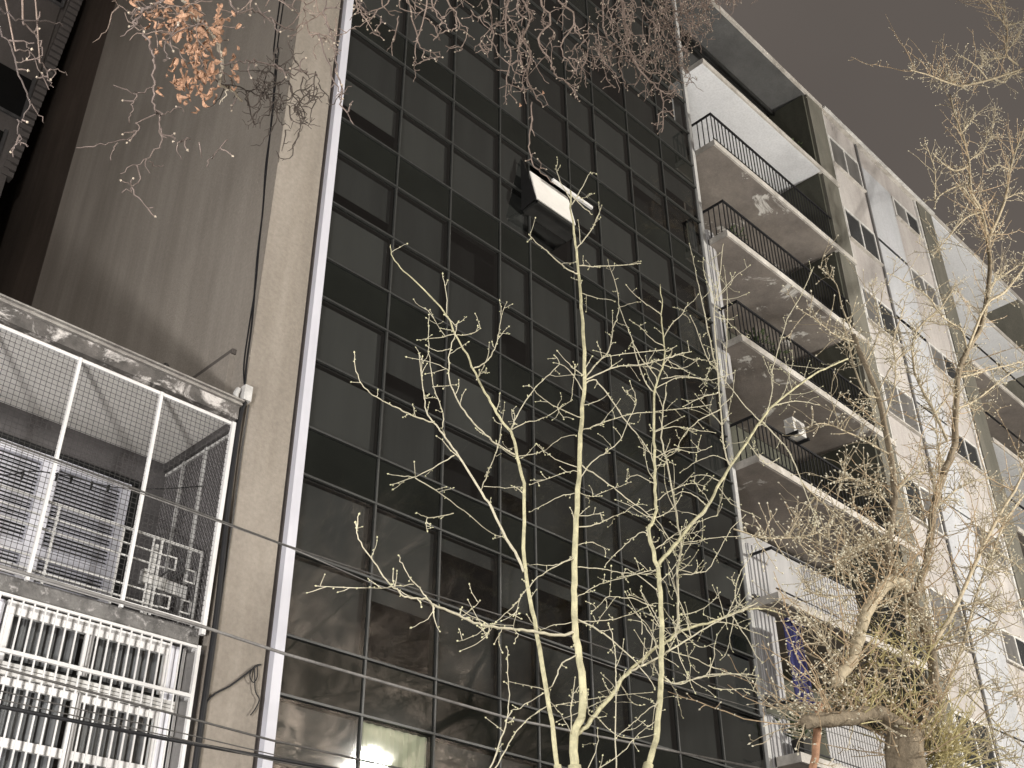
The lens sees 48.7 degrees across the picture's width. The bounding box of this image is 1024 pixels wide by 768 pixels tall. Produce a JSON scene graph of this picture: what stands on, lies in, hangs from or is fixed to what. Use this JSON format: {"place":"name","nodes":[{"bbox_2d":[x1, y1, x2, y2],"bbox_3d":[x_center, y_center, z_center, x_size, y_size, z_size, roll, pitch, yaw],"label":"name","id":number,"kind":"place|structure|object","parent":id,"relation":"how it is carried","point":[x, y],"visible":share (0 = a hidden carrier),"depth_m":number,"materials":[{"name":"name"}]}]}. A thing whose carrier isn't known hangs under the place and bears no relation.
{"place":"outdoors","nodes":[
{"label":"outdoors","id":0,"kind":"place"},
{"bbox_2d":[0,0,82,195],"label":"building","id":1,"kind":"structure","parent":0,"point":[14,104],"depth_m":30.49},
{"bbox_2d":[0,129,8,154],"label":"window","id":2,"kind":"structure","parent":1,"relation":"in","point":[3,135],"depth_m":28.97,"materials":[{"name":"black glass"}]},
{"bbox_2d":[0,63,36,121],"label":"window","id":3,"kind":"structure","parent":1,"relation":"in","point":[14,102],"depth_m":29.80,"materials":[{"name":"black glass"}]},
{"bbox_2d":[49,0,65,8],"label":"window","id":4,"kind":"structure","parent":1,"relation":"in","point":[60,3],"depth_m":32.13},
{"bbox_2d":[0,699,311,767],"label":"overhead cable","id":5,"kind":"object","parent":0,"point":[150,732],"visible":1,"depth_m":7.25,"materials":[{"name":"black rubber"}]},
{"bbox_2d":[141,559,185,616],"bbox_3d":[-3.673,2.197,11.847,0.450,0.864,0.083,22,-39,-31],"label":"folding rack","id":6,"kind":"object","parent":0,"point":[167,571],"visible":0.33,"depth_m":11.96,"materials":[{"name":"grey metal"}]},
{"bbox_2d":[0,704,332,767],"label":"overhead cable","id":7,"kind":"object","parent":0,"point":[61,718],"visible":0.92,"depth_m":7.43,"materials":[{"name":"black rubber"}]},
{"bbox_2d":[0,690,338,767],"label":"overhead cable","id":8,"kind":"object","parent":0,"point":[162,728],"visible":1,"depth_m":7.43,"materials":[{"name":"black rubber"}]},
{"bbox_2d":[0,666,400,767],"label":"overhead cable","id":9,"kind":"object","parent":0,"point":[157,709],"visible":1,"depth_m":7.82,"materials":[{"name":"black rubber"}]},
{"bbox_2d":[0,564,759,767],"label":"overhead cable","id":10,"kind":"object","parent":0,"point":[270,648],"visible":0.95,"depth_m":9.14,"materials":[{"name":"grey rubber"}]},
{"bbox_2d":[0,442,935,764],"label":"overhead cable","id":11,"kind":"object","parent":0,"point":[374,584],"visible":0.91,"depth_m":10.23,"materials":[{"name":"grey rubber"}]},
{"bbox_2d":[0,438,958,766],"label":"overhead cable","id":12,"kind":"object","parent":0,"point":[356,568],"visible":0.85,"depth_m":9.44,"materials":[{"name":"black rubber"}]},
{"bbox_2d":[306,157,848,767],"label":"street tree","id":13,"kind":"object","parent":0,"point":[578,729],"visible":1,"depth_m":10.29,"materials":[{"name":"yellow plant"}]},
{"bbox_2d":[668,0,1023,767],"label":"street tree","id":14,"kind":"object","parent":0,"point":[904,738],"visible":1,"depth_m":14.69,"materials":[{"name":"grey plant"}]},
{"bbox_2d":[714,0,1023,300],"label":"sky","id":15,"kind":"structure","parent":0,"point":[814,41],"materials":[{"name":"grey"}]},
{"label":"ground","id":16,"kind":"structure","parent":0,"visible":0},
{"bbox_2d":[0,293,244,767],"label":"town house","id":17,"kind":"structure","parent":16,"relation":"on","point":[79,397],"depth_m":11.53,"materials":[{"name":"metal"}]},
{"bbox_2d":[0,599,186,767],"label":"lower window","id":18,"kind":"structure","parent":17,"relation":"in","point":[9,741],"depth_m":10.47,"materials":[{"name":"white paint"}]},
{"bbox_2d":[0,471,201,488],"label":"clothes line","id":19,"kind":"object","parent":17,"relation":"attached to","point":[97,483],"visible":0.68,"depth_m":11.65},
{"bbox_2d":[138,544,186,622],"bbox_3d":[-3.595,2.093,11.675,0.070,0.860,0.522,-28,-42,36],"label":"chair","id":20,"kind":"object","parent":17,"relation":"on","point":[164,585],"visible":0.74,"depth_m":11.67,"materials":[{"name":"white paint"}]},
{"bbox_2d":[0,0,772,767],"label":"office tower","id":21,"kind":"structure","parent":16,"relation":"on","point":[432,170],"depth_m":16.82,"materials":[{"name":"black glass"}]},
{"bbox_2d":[192,401,246,767],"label":"drain pipe","id":22,"kind":"object","parent":21,"relation":"attached to","point":[200,727],"visible":0.97,"depth_m":11.74,"materials":[{"name":"grey metal"}]},
{"bbox_2d":[198,404,249,767],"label":"conduit","id":23,"kind":"object","parent":21,"relation":"attached to","point":[235,500],"visible":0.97,"depth_m":12.17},
{"bbox_2d":[207,664,261,702],"bbox_3d":[-2.826,3.088,11.426,0.030,0.691,0.623,-28,-42,36],"label":"hanging cable","id":24,"kind":"object","parent":21,"relation":"attached to","point":[230,685],"visible":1,"depth_m":11.45,"materials":[{"name":"black rubber"}]},
{"bbox_2d":[233,384,252,404],"bbox_3d":[-3.100,0.112,12.995,0.105,0.226,0.205,-28,-42,36],"label":"junction box","id":25,"kind":"object","parent":21,"relation":"attached to","point":[245,391],"visible":0.91,"depth_m":12.99,"materials":[{"name":"white paint"}]},
{"bbox_2d":[249,666,259,714],"bbox_3d":[-2.641,3.138,11.599,0.023,0.514,0.162,-28,-42,36],"label":"cable loop","id":26,"kind":"object","parent":21,"relation":"hanging from","point":[254,686],"visible":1,"depth_m":11.62,"materials":[{"name":"black rubber"}]},
{"bbox_2d":[244,0,280,384],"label":"wall cable","id":27,"kind":"object","parent":21,"relation":"attached to","point":[262,210],"depth_m":14.73,"materials":[{"name":"black rubber"}]},
{"bbox_2d":[243,3,283,383],"bbox_3d":[-3.333,-7.050,17.888,0.566,17.163,0.023,-28,-42,36],"label":"wall cable","id":28,"kind":"object","parent":21,"relation":"attached to","point":[260,230],"depth_m":14.40,"materials":[{"name":"black rubber"}]},
{"bbox_2d":[279,0,765,767],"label":"window frames","id":29,"kind":"structure","parent":21,"relation":"in","point":[319,366],"depth_m":17.77,"materials":[{"name":"black metal"}]},
{"bbox_2d":[664,0,1023,767],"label":"balcony building","id":30,"kind":"structure","parent":16,"relation":"on","point":[780,196],"depth_m":26.42,"materials":[{"name":"paint"}]},
{"bbox_2d":[729,225,746,239],"bbox_3d":[4.720,-3.082,24.108,0.613,0.553,0.609,-15,-36,22],"label":"potted plant","id":31,"kind":"object","parent":30,"relation":"on","point":[731,228],"visible":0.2,"depth_m":24.05,"materials":[{"name":"green plant"}]},
{"bbox_2d":[745,327,776,350],"bbox_3d":[4.996,-0.831,22.909,0.700,0.746,0.798,-28,-42,36],"label":"potted plant","id":32,"kind":"object","parent":30,"relation":"on","point":[761,331],"visible":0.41,"depth_m":22.82,"materials":[{"name":"green plant"}]},
{"bbox_2d":[770,346,791,361],"bbox_3d":[5.465,-0.477,23.296,0.655,0.563,0.566,-28,-42,36],"label":"potted plant","id":33,"kind":"object","parent":30,"relation":"on","point":[786,352],"visible":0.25,"depth_m":23.22,"materials":[{"name":"green plant"}]},
{"bbox_2d":[784,417,809,444],"bbox_3d":[5.477,0.891,21.777,0.260,0.380,0.440,-28,-42,36],"label":"air conditioner","id":34,"kind":"object","parent":30,"relation":"attached to","point":[800,440],"visible":0.85,"depth_m":21.72,"materials":[{"name":"white paint"}]},
{"bbox_2d":[780,617,814,709],"bbox_3d":[4.717,4.614,18.648,0.158,1.440,0.510,-28,-42,36],"label":"blue blanket","id":35,"kind":"object","parent":30,"relation":"hanging from","point":[794,661],"visible":0.62,"depth_m":18.65,"materials":[{"name":"fabric"}]},
{"bbox_2d":[774,707,825,754],"bbox_3d":[4.676,5.655,18.330,0.935,0.845,0.940,-28,-42,36],"label":"potted plant","id":36,"kind":"object","parent":30,"relation":"on","point":[801,744],"visible":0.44,"depth_m":18.14,"materials":[{"name":"green plant"}]},
{"bbox_2d":[827,134,866,192],"bbox_3d":[9.198,-6.077,31.127,0.077,1.110,1.670,-28,-42,36],"label":"window","id":37,"kind":"structure","parent":30,"relation":"in","point":[842,160],"depth_m":31.13,"materials":[{"name":"white paint"}]},
{"bbox_2d":[843,206,883,266],"bbox_3d":[9.213,-3.890,29.722,0.077,1.110,1.670,-28,-42,36],"label":"window","id":38,"kind":"structure","parent":30,"relation":"in","point":[860,234],"depth_m":29.73,"materials":[{"name":"white paint"}]},
{"bbox_2d":[860,284,901,346],"bbox_3d":[9.228,-1.719,28.328,0.077,1.110,1.670,-28,-42,36],"label":"window","id":39,"kind":"structure","parent":30,"relation":"in","point":[890,324],"depth_m":28.34,"materials":[{"name":"white paint"}]},
{"bbox_2d":[879,373,923,437],"bbox_3d":[9.243,0.502,26.901,0.077,1.110,1.670,-28,-42,36],"label":"window","id":40,"kind":"structure","parent":30,"relation":"in","point":[904,398],"depth_m":26.93,"materials":[{"name":"white paint"}]},
{"bbox_2d":[891,196,924,241],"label":"window","id":41,"kind":"structure","parent":30,"relation":"in","point":[902,214],"depth_m":33.22,"materials":[{"name":"white paint"}]},
{"bbox_2d":[901,475,947,539],"bbox_3d":[9.258,2.740,25.463,0.077,1.110,1.670,-28,-42,36],"label":"window","id":42,"kind":"structure","parent":30,"relation":"in","point":[910,492],"depth_m":25.47,"materials":[{"name":"white paint"}]},
{"bbox_2d":[908,266,943,312],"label":"window","id":43,"kind":"structure","parent":30,"relation":"in","point":[923,283],"depth_m":31.85,"materials":[{"name":"white paint"}]},
{"bbox_2d":[927,341,962,388],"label":"window","id":44,"kind":"structure","parent":30,"relation":"in","point":[939,355],"depth_m":30.37,"materials":[{"name":"white paint"}]},
{"bbox_2d":[926,585,974,653],"bbox_3d":[9.273,4.978,24.025,0.077,1.110,1.670,-28,-42,36],"label":"window","id":45,"kind":"structure","parent":30,"relation":"in","point":[937,602],"depth_m":24.07,"materials":[{"name":"white paint"}]},
{"bbox_2d":[948,427,984,475],"bbox_3d":[11.664,1.714,29.017,0.077,0.830,1.600,-28,-42,36],"label":"window","id":46,"kind":"structure","parent":30,"relation":"in","point":[966,447],"depth_m":29.11,"materials":[{"name":"white paint"}]},
{"bbox_2d":[953,711,998,767],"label":"window","id":47,"kind":"structure","parent":30,"relation":"in","point":[991,755],"depth_m":22.69,"materials":[{"name":"white paint"}]},
{"bbox_2d":[972,522,1011,571],"bbox_3d":[11.679,3.952,27.579,0.077,0.830,1.600,-28,-42,36],"label":"window","id":48,"kind":"structure","parent":30,"relation":"in","point":[977,528],"depth_m":27.56,"materials":[{"name":"white paint"}]},
{"bbox_2d":[998,627,1023,670],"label":"window","id":49,"kind":"structure","parent":30,"relation":"in","point":[1015,646],"depth_m":26.02,"materials":[{"name":"white paint"}]},
{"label":"road","id":50,"kind":"structure","parent":0,"visible":0},
{"bbox_2d":[0,0,757,217],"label":"street tree","id":51,"kind":"object","parent":50,"relation":"on","point":[181,17],"visible":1,"depth_m":6.82,"materials":[{"name":"brown plant"}]}
]}

